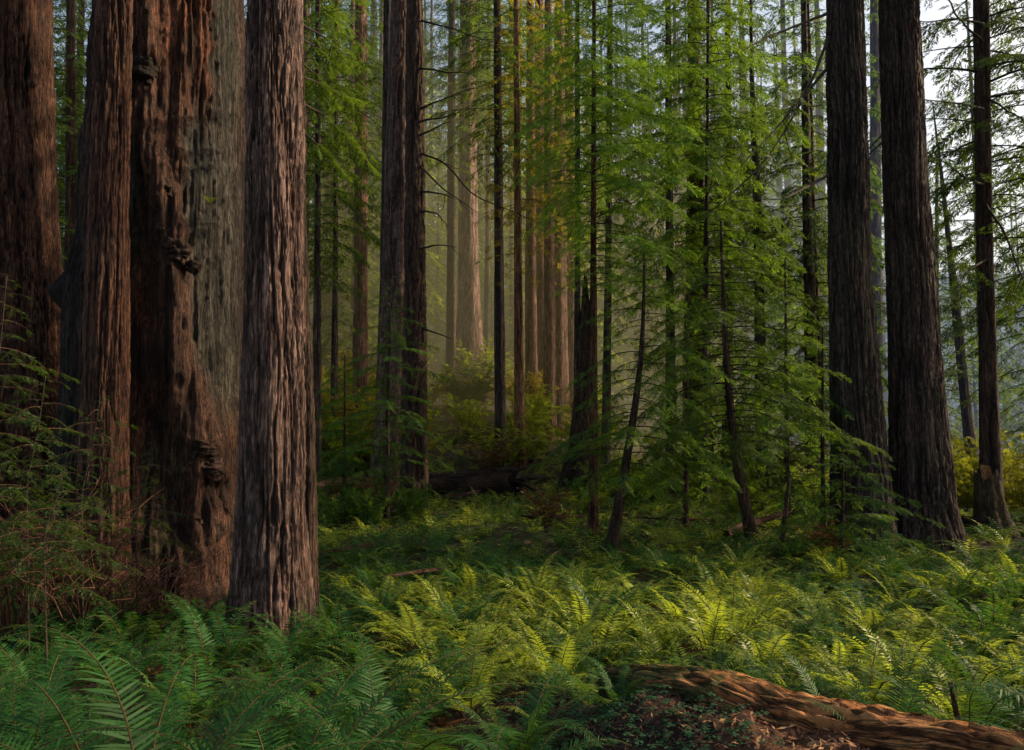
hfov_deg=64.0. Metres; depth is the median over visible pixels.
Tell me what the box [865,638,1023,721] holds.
sword fern
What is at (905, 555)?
sword fern
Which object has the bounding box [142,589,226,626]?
sword fern
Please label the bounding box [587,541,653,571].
sword fern
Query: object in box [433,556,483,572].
sword fern
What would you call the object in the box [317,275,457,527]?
hemlock sapling
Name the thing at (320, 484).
fallen log
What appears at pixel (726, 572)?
sword fern
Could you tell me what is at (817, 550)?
sword fern
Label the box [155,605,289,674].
sword fern
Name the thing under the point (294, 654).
sword fern
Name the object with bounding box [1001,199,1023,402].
redwood tree
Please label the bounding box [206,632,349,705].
sword fern
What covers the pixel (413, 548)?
sword fern
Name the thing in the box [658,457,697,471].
shrub
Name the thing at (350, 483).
shrub
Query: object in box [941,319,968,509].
redwood tree
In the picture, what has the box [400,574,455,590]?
sword fern
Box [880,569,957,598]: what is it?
sword fern
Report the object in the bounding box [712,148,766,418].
redwood tree
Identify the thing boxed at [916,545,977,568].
sword fern
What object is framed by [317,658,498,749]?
sword fern
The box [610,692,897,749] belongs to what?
wood chips
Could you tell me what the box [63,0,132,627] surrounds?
redwood tree
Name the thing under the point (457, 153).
redwood tree
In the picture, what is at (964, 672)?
sword fern
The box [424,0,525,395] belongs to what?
redwood tree
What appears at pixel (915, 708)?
sword fern
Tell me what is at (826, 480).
shrub
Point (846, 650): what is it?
sword fern
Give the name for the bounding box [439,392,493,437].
shrub
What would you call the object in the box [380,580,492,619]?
sword fern
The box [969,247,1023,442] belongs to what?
redwood tree
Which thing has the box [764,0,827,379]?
redwood tree
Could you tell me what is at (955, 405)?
redwood tree
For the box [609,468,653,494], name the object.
shrub
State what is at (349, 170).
redwood tree
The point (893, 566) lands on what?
sword fern
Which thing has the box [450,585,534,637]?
sword fern
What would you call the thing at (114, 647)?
sword fern
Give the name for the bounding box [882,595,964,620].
sword fern
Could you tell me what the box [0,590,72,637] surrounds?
sword fern
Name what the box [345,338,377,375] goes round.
shrub
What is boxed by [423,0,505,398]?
redwood tree
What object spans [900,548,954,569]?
sword fern
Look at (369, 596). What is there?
sword fern
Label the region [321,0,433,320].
redwood tree
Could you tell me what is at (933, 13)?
sky
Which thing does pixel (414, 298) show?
redwood tree
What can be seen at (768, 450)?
hemlock sapling
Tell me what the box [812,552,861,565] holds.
sword fern
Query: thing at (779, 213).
redwood tree
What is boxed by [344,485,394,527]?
shrub
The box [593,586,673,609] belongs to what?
sword fern
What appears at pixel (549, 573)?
sword fern
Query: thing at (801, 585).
sword fern
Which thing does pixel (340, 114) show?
redwood tree
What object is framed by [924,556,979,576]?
sword fern
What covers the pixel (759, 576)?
sword fern
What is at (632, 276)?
redwood tree
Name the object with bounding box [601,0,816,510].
redwood tree
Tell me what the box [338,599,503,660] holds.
sword fern
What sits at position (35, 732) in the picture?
sword fern
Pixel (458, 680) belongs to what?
sword fern
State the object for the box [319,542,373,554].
fallen branch
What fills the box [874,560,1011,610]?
sword fern
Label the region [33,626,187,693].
sword fern
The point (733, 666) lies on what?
sword fern
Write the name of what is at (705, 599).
sword fern
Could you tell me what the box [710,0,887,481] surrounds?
redwood tree
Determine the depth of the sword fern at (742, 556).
13.38 m
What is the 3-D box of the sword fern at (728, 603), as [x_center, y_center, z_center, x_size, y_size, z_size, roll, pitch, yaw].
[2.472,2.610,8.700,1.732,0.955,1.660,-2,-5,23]
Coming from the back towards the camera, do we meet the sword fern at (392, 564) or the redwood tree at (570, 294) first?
the redwood tree at (570, 294)
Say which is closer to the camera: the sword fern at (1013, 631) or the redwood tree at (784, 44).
the sword fern at (1013, 631)
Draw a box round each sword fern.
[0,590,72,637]
[0,592,140,670]
[0,604,141,669]
[0,605,70,670]
[0,610,205,749]
[0,622,37,677]
[0,624,427,749]
[0,627,220,748]
[0,631,33,669]
[0,635,115,696]
[0,637,90,678]
[0,645,129,748]
[0,654,102,725]
[0,656,125,727]
[1,579,72,620]
[3,679,153,739]
[24,677,387,749]
[30,721,183,749]
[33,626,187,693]
[47,597,200,649]
[47,620,184,688]
[53,607,249,679]
[61,645,570,749]
[63,580,166,635]
[72,629,288,719]
[77,598,187,620]
[90,650,282,733]
[120,593,234,641]
[121,675,394,749]
[131,594,277,662]
[136,602,302,685]
[141,591,227,628]
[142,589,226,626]
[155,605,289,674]
[162,657,348,727]
[196,624,519,749]
[200,597,324,655]
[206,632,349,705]
[224,619,355,676]
[245,609,373,667]
[251,660,397,742]
[257,657,434,717]
[274,603,401,655]
[286,639,454,696]
[288,597,382,645]
[290,580,374,632]
[299,625,402,666]
[309,705,413,749]
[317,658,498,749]
[318,536,364,561]
[318,540,336,565]
[318,541,383,571]
[318,563,338,587]
[319,576,357,602]
[320,587,344,605]
[322,571,409,609]
[323,553,393,581]
[329,574,423,617]
[329,646,465,716]
[335,605,462,637]
[336,582,431,635]
[338,534,402,561]
[338,561,407,590]
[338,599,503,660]
[352,549,407,563]
[354,552,442,584]
[359,619,491,682]
[360,611,546,749]
[366,556,416,577]
[370,573,413,594]
[378,569,464,607]
[379,528,446,559]
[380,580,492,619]
[391,628,535,716]
[395,555,454,579]
[399,555,466,573]
[400,570,519,628]
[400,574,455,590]
[400,591,514,642]
[411,554,485,586]
[414,542,456,564]
[419,562,520,600]
[420,652,608,749]
[426,616,537,659]
[430,572,529,620]
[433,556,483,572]
[433,558,494,595]
[434,618,553,680]
[439,538,488,556]
[446,596,593,662]
[447,545,502,569]
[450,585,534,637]
[452,605,621,685]
[458,728,631,749]
[460,550,599,605]
[461,558,526,586]
[467,555,516,575]
[474,606,640,701]
[482,555,555,589]
[487,561,635,613]
[488,583,660,657]
[495,584,583,624]
[500,554,545,570]
[504,620,640,680]
[507,558,539,578]
[512,588,669,670]
[515,646,663,708]
[526,566,573,582]
[528,553,572,569]
[528,563,643,613]
[531,566,664,641]
[548,562,627,589]
[550,554,606,572]
[555,548,591,564]
[557,559,637,581]
[558,653,683,712]
[562,634,702,702]
[576,552,618,567]
[580,535,636,555]
[586,555,654,583]
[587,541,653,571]
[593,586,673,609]
[599,592,709,661]
[606,571,684,612]
[609,570,646,590]
[611,620,712,665]
[617,591,785,665]
[622,544,653,560]
[623,631,782,672]
[625,544,703,580]
[625,601,733,636]
[631,572,703,592]
[631,584,727,630]
[634,579,700,604]
[638,539,691,556]
[638,542,702,573]
[644,556,772,615]
[651,571,828,643]
[653,638,787,676]
[655,580,745,618]
[663,546,706,562]
[671,615,843,675]
[675,557,757,588]
[675,569,752,595]
[680,582,810,640]
[690,539,737,555]
[692,637,864,702]
[694,554,744,574]
[698,547,724,563]
[701,580,832,635]
[703,540,777,570]
[705,539,777,561]
[714,578,833,617]
[717,564,789,602]
[720,566,784,592]
[722,560,794,585]
[722,610,859,662]
[727,655,843,690]
[730,534,787,555]
[746,614,852,643]
[748,589,866,639]
[754,557,807,586]
[754,579,873,617]
[758,633,952,715]
[762,532,833,559]
[765,578,883,624]
[766,559,854,591]
[767,552,824,569]
[769,571,835,604]
[769,628,876,677]
[775,540,821,558]
[780,628,966,712]
[786,603,912,657]
[791,634,1023,725]
[793,612,1022,690]
[802,553,881,586]
[803,540,850,560]
[807,579,895,603]
[809,557,866,573]
[809,590,937,650]
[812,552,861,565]
[812,567,930,625]
[820,590,908,621]
[822,618,1023,686]
[828,663,1023,730]
[829,634,954,677]
[836,567,960,614]
[837,572,913,602]
[838,547,890,574]
[842,546,935,587]
[849,552,883,561]
[849,608,975,656]
[854,542,907,559]
[864,550,934,575]
[865,550,908,575]
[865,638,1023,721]
[867,608,1008,652]
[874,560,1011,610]
[878,543,932,563]
[879,645,1023,713]
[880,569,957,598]
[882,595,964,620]
[884,593,985,628]
[894,616,1022,664]
[899,544,945,558]
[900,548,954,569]
[903,547,1023,595]
[903,579,1023,629]
[907,583,1023,646]
[908,648,1023,723]
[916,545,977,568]
[922,567,992,588]
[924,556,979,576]
[925,619,1023,655]
[928,555,990,580]
[929,714,1023,749]
[933,544,991,566]
[936,555,1023,616]
[940,539,1023,571]
[941,652,1023,699]
[947,633,1023,680]
[952,611,1023,638]
[960,621,1023,691]
[973,561,1023,614]
[977,551,1023,576]
[977,560,1023,589]
[981,658,1023,674]
[985,551,1023,568]
[987,539,1023,555]
[988,548,1022,561]
[994,616,1023,636]
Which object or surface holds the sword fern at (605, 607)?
on the ground
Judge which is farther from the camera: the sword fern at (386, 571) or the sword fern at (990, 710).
the sword fern at (386, 571)
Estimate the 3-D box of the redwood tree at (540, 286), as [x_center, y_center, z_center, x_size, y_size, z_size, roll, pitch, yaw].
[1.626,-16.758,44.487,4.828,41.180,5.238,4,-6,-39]
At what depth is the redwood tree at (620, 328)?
70.36 m
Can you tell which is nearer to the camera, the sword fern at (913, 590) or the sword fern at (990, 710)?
the sword fern at (990, 710)
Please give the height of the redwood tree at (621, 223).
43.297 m
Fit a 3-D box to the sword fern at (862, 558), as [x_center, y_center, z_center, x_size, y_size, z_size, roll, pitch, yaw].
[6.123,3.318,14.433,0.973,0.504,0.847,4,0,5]
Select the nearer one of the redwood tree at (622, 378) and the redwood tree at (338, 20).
the redwood tree at (338, 20)
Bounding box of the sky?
[53,0,1023,273]
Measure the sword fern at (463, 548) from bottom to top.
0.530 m
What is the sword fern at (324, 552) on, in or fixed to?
on the ground
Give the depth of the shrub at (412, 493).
22.34 m
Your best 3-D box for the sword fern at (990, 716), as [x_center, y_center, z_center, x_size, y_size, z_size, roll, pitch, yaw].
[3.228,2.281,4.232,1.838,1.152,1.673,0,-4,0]
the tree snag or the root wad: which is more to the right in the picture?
the tree snag
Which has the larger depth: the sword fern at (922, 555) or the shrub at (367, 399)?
the shrub at (367, 399)
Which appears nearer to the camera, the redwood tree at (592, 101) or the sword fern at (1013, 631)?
the sword fern at (1013, 631)
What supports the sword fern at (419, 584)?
on the ground
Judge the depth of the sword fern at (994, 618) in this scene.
9.13 m
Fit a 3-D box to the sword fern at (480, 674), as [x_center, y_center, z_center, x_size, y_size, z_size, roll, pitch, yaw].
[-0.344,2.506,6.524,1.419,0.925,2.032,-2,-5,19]
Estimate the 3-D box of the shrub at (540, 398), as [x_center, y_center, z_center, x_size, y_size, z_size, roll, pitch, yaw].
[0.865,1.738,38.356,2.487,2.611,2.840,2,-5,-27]
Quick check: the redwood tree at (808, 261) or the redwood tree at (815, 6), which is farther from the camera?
the redwood tree at (815, 6)
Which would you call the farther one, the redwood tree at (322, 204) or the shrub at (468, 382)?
the redwood tree at (322, 204)
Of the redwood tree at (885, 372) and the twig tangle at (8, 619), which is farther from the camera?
the redwood tree at (885, 372)
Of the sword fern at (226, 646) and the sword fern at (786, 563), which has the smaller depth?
the sword fern at (226, 646)
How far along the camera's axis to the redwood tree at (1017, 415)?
41.14 m
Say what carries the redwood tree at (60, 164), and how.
on the ground
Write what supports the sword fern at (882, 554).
on the ground
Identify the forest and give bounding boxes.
[62,182,1023,434]
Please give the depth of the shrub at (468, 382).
42.43 m
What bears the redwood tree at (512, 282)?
on the ground
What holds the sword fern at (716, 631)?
on the ground
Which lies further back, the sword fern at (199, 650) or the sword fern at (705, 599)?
the sword fern at (705, 599)
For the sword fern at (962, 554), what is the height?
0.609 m
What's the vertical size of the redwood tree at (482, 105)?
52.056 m
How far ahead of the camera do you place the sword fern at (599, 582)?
10.30 m
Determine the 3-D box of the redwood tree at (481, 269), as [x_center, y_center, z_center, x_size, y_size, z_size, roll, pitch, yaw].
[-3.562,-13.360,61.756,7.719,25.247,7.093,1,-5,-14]
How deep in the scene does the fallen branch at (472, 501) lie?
25.83 m
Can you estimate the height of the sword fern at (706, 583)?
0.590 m
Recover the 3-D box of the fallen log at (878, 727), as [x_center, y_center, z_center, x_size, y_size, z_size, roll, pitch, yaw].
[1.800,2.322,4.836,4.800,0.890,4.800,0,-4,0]
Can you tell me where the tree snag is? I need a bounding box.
[554,275,599,500]
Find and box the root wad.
[487,464,537,498]
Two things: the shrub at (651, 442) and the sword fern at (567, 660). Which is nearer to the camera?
the sword fern at (567, 660)
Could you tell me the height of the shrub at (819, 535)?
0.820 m
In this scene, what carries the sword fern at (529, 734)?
on the ground
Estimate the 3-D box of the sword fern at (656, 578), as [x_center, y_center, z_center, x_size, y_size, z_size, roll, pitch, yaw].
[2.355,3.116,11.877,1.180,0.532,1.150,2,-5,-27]
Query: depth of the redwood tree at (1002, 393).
48.57 m
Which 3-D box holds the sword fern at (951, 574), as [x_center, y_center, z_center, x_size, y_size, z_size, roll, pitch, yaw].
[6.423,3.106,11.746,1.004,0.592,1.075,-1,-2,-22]
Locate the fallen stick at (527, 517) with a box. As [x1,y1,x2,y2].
[521,514,585,519]
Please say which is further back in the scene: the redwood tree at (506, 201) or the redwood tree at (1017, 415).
the redwood tree at (506, 201)
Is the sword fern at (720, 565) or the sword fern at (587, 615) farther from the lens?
the sword fern at (720, 565)
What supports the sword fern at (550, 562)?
on the ground
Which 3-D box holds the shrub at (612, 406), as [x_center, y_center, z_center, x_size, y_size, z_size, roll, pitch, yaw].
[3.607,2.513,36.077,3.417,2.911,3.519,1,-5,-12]
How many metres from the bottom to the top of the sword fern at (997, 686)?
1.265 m
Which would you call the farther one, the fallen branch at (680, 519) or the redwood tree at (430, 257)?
the redwood tree at (430, 257)
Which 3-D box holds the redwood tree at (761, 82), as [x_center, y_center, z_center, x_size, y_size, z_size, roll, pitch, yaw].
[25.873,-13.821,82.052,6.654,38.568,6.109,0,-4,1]
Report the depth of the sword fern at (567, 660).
6.98 m
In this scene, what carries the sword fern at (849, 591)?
on the ground
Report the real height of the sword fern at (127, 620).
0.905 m
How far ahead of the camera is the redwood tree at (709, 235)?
75.07 m
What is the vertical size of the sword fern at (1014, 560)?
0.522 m
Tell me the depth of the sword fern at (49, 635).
8.48 m
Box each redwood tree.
[0,0,62,577]
[41,0,246,623]
[52,0,89,262]
[52,0,90,267]
[53,0,85,271]
[53,0,90,249]
[53,0,91,269]
[54,0,91,264]
[54,4,65,106]
[57,0,91,270]
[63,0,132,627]
[224,0,379,647]
[244,0,351,228]
[244,0,381,299]
[303,0,382,499]
[308,9,325,290]
[308,46,379,339]
[308,48,342,336]
[308,77,381,375]
[308,97,375,383]
[309,0,382,427]
[309,0,441,410]
[309,10,342,316]
[310,0,380,220]
[310,0,381,372]
[310,13,341,331]
[312,0,382,355]
[312,1,379,206]
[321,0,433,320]
[323,0,439,251]
[338,0,382,325]
[338,1,457,331]
[338,56,456,357]
[367,40,458,361]
[367,149,380,332]
[367,196,443,337]
[369,0,406,508]
[377,0,483,303]
[400,0,545,510]
[423,0,456,329]
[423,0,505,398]
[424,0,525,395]
[424,3,505,322]
[424,11,458,207]
[424,147,457,359]
[425,0,567,459]
[425,1,525,340]
[425,104,484,325]
[426,49,506,349]
[427,17,504,305]
[428,1,505,262]
[433,0,522,264]
[436,0,526,379]
[455,0,553,351]
[457,0,567,472]
[457,169,524,349]
[479,113,525,365]
[480,3,534,334]
[480,29,524,323]
[481,14,506,312]
[482,158,525,352]
[483,0,524,257]
[484,0,574,428]
[490,114,603,392]
[492,0,586,269]
[502,0,587,399]
[503,0,599,441]
[505,0,658,390]
[509,0,599,430]
[520,0,605,417]
[520,0,735,544]
[536,0,667,496]
[574,0,769,492]
[580,66,653,419]
[580,72,640,415]
[580,203,633,413]
[581,9,637,392]
[582,58,659,418]
[584,188,651,419]
[596,2,681,428]
[597,46,653,426]
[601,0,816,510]
[604,3,655,413]
[611,58,722,428]
[611,174,680,429]
[612,30,684,426]
[612,118,665,414]
[631,24,769,425]
[637,0,759,488]
[642,0,829,498]
[642,210,720,430]
[650,1,712,419]
[655,0,821,487]
[657,27,711,281]
[663,1,709,222]
[665,41,803,439]
[678,257,742,432]
[682,4,773,414]
[684,0,900,554]
[696,0,955,496]
[710,0,792,377]
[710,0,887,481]
[710,29,828,433]
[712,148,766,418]
[721,1,772,319]
[734,0,826,434]
[737,80,783,367]
[751,238,801,426]
[755,50,783,307]
[762,0,881,448]
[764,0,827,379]
[764,40,801,255]
[776,2,868,457]
[780,255,829,448]
[788,1,826,354]
[798,12,885,321]
[825,0,942,410]
[866,0,1023,497]
[866,24,888,444]
[869,0,968,553]
[876,164,1023,457]
[880,0,1023,360]
[885,102,1023,510]
[885,322,960,451]
[930,0,1023,453]
[930,0,1023,455]
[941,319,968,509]
[944,319,978,453]
[948,352,973,429]
[951,301,1016,435]
[951,310,978,452]
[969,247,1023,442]
[972,338,1023,519]
[973,326,1023,514]
[996,192,1023,454]
[997,241,1023,519]
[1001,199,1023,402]
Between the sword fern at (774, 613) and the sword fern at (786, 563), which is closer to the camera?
the sword fern at (774, 613)
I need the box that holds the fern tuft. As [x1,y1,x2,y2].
[198,195,216,203]
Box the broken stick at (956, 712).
[947,679,961,720]
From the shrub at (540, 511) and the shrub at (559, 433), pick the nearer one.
the shrub at (540, 511)
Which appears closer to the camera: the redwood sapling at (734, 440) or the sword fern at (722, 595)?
the sword fern at (722, 595)
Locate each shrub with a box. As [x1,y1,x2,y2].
[312,358,342,404]
[317,486,376,533]
[321,344,376,394]
[321,369,329,389]
[321,381,346,401]
[322,383,375,454]
[322,391,374,475]
[322,392,363,450]
[322,396,375,461]
[322,413,364,475]
[322,435,331,460]
[323,416,361,470]
[329,466,383,502]
[337,471,405,520]
[338,363,375,402]
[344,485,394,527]
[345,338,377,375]
[364,415,443,446]
[374,343,439,367]
[375,400,443,420]
[391,488,432,524]
[392,483,431,509]
[427,335,437,366]
[427,362,493,410]
[427,363,455,411]
[428,376,472,403]
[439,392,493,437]
[443,337,507,379]
[454,431,523,469]
[460,414,549,467]
[477,371,513,402]
[480,368,558,409]
[491,337,524,366]
[491,360,524,395]
[492,355,524,376]
[506,395,555,434]
[509,389,560,439]
[510,383,547,405]
[512,431,553,462]
[513,384,563,438]
[516,487,579,532]
[534,400,628,451]
[553,477,588,502]
[554,400,629,451]
[556,380,601,411]
[559,477,615,517]
[571,459,644,502]
[572,383,601,417]
[605,471,663,511]
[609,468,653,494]
[632,459,681,502]
[634,428,664,458]
[652,459,699,492]
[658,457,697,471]
[663,469,710,498]
[691,469,715,486]
[715,477,778,522]
[745,467,754,486]
[765,458,825,500]
[768,445,804,486]
[791,466,829,511]
[791,517,860,552]
[797,487,829,513]
[950,431,1021,514]
[951,431,1016,509]
[951,434,1023,519]
[952,433,978,510]
[953,457,975,472]
[954,453,1023,512]
[958,452,1023,521]
[966,428,1023,472]
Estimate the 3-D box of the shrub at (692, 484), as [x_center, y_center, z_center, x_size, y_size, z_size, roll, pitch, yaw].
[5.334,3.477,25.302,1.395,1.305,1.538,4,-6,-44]
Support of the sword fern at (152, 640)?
on the ground
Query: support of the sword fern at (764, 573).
on the ground
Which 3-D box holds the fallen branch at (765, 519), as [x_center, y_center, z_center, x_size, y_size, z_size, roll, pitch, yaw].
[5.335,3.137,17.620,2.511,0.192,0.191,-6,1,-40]
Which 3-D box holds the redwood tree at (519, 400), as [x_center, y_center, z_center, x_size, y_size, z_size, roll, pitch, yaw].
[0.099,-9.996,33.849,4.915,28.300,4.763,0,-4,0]
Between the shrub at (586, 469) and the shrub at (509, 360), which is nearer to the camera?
the shrub at (586, 469)
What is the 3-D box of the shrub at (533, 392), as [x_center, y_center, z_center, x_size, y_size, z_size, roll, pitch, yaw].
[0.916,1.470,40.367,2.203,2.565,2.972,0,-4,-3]
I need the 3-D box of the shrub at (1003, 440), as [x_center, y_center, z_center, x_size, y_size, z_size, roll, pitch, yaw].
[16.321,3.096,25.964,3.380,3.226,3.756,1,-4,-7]
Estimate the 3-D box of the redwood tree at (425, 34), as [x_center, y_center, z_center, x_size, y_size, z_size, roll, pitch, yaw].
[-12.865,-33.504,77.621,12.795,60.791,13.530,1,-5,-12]
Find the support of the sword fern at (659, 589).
on the ground
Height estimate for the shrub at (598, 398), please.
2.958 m
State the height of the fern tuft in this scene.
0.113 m
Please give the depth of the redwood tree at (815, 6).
72.38 m
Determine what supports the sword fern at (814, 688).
on the ground
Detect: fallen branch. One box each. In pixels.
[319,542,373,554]
[360,522,407,537]
[371,547,473,554]
[381,567,445,577]
[452,501,506,503]
[633,517,715,522]
[654,539,696,549]
[723,508,792,536]
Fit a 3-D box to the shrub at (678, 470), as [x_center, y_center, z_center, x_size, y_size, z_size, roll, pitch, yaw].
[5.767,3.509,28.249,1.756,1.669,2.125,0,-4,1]
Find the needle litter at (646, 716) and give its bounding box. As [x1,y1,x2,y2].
[471,682,875,749]
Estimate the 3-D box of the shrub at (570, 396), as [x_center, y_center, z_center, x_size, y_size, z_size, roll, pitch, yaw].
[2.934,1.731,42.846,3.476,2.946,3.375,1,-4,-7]
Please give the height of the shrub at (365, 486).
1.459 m
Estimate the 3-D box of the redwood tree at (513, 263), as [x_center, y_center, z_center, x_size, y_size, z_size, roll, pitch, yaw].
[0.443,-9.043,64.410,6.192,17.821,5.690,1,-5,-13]
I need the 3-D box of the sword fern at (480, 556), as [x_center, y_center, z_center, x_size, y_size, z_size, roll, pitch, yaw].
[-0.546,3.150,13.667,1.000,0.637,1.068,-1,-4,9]
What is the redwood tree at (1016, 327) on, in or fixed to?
on the ground
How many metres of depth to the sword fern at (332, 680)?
6.62 m
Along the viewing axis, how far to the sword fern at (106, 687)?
5.86 m
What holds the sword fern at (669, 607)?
on the ground
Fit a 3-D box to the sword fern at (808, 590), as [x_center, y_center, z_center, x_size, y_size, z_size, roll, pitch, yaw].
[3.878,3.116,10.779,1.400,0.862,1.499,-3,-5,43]
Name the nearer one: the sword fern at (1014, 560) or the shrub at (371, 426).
the sword fern at (1014, 560)
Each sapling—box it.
[314,341,414,520]
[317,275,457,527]
[526,238,742,552]
[598,218,892,547]
[625,287,756,533]
[715,255,829,521]
[742,429,831,556]
[752,439,945,564]
[765,301,895,538]
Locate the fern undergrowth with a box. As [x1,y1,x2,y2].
[0,410,1023,749]
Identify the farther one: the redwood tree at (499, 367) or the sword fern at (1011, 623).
the redwood tree at (499, 367)
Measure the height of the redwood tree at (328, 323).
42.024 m
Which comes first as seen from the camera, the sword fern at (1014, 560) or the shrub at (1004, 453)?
the sword fern at (1014, 560)
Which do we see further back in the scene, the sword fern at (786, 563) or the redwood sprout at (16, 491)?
the sword fern at (786, 563)
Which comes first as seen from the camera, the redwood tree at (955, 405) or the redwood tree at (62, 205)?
the redwood tree at (62, 205)
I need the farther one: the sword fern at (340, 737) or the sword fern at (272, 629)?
the sword fern at (272, 629)
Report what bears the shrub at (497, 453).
on the fallen log at (499, 480)
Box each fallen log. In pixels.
[317,476,368,500]
[428,465,517,500]
[434,490,483,503]
[441,663,1023,749]
[518,473,549,480]
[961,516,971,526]
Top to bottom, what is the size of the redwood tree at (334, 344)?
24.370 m
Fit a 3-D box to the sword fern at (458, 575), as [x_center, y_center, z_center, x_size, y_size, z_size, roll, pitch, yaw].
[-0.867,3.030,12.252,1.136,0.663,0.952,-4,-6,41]
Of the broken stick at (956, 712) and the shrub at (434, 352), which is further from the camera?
the shrub at (434, 352)
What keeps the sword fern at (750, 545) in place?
on the ground
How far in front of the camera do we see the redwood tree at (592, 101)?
16.94 m
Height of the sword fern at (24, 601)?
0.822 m
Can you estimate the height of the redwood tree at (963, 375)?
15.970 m
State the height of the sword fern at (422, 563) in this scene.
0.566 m
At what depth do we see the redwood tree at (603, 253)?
70.15 m
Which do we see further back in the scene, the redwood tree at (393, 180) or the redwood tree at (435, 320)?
the redwood tree at (435, 320)
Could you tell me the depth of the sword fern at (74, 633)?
8.08 m
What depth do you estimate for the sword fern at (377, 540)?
14.47 m
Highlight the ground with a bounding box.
[0,257,1023,749]
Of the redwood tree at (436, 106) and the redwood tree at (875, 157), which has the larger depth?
the redwood tree at (436, 106)
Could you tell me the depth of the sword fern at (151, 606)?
9.68 m
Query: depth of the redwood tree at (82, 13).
43.18 m
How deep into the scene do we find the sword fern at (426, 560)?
13.71 m
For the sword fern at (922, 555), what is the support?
on the ground
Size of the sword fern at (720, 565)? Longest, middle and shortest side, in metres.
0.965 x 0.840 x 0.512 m
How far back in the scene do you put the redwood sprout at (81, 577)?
8.51 m
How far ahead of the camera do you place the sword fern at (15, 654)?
7.51 m
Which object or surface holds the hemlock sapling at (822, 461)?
on the ground
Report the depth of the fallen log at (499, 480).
27.97 m
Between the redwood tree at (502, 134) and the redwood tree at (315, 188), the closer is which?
the redwood tree at (315, 188)
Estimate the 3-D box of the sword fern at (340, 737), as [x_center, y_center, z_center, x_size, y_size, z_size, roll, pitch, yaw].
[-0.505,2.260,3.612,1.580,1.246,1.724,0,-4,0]
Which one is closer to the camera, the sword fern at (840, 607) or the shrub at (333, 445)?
the sword fern at (840, 607)
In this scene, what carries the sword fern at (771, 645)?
on the ground
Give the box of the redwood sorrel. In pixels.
[473,679,784,749]
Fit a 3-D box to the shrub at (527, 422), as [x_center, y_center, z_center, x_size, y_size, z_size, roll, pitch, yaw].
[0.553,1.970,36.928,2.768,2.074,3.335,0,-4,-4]
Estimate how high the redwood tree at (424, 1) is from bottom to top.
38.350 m
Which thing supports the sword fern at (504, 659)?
on the ground
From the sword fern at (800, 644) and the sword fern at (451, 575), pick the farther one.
the sword fern at (451, 575)
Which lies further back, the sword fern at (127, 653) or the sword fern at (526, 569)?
the sword fern at (526, 569)
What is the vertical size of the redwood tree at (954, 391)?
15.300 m
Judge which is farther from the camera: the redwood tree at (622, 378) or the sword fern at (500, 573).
the redwood tree at (622, 378)
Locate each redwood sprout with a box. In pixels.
[0,274,79,601]
[0,373,114,663]
[0,472,130,672]
[2,395,152,636]
[92,441,199,629]
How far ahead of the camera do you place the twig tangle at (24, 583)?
9.28 m
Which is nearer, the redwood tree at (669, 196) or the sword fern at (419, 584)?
the sword fern at (419, 584)
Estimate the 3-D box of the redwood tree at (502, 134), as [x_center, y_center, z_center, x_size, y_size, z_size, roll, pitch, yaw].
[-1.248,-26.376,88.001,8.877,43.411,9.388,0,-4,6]
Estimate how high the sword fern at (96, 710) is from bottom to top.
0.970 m
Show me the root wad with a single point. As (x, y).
(514, 483)
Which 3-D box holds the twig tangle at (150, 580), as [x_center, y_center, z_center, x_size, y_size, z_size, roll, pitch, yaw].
[-4.386,2.460,9.068,1.612,0.926,1.662,0,-4,-2]
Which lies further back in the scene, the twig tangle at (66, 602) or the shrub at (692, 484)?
the shrub at (692, 484)
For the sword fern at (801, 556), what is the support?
on the ground
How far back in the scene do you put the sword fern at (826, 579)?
11.99 m
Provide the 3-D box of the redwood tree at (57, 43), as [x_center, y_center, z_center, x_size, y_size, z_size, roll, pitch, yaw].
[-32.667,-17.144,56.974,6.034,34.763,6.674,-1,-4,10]
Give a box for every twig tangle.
[0,477,130,625]
[0,492,135,646]
[1,488,169,640]
[54,554,193,633]
[78,544,231,618]
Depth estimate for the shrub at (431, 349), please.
54.70 m
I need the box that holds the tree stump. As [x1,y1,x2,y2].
[968,465,1023,537]
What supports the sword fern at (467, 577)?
on the ground
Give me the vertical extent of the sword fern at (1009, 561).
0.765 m
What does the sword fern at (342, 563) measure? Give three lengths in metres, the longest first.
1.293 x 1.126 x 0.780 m
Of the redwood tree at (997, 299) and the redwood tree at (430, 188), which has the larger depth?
the redwood tree at (430, 188)
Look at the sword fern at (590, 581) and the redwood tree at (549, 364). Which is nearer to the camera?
the sword fern at (590, 581)
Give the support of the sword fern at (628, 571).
on the ground
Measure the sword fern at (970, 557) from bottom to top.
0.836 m
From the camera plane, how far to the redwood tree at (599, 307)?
65.38 m
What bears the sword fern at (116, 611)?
on the ground
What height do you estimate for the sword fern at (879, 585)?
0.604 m
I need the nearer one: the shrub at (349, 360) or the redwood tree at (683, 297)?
the shrub at (349, 360)
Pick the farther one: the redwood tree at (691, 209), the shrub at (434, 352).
the shrub at (434, 352)
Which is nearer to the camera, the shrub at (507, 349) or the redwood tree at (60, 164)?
the redwood tree at (60, 164)
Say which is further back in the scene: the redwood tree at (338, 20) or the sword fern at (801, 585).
the redwood tree at (338, 20)
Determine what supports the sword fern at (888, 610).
on the ground
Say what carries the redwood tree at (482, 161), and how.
on the ground
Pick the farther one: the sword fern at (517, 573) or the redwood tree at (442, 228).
the redwood tree at (442, 228)
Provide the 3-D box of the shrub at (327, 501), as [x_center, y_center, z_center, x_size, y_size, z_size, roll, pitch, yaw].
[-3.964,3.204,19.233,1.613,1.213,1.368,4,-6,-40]

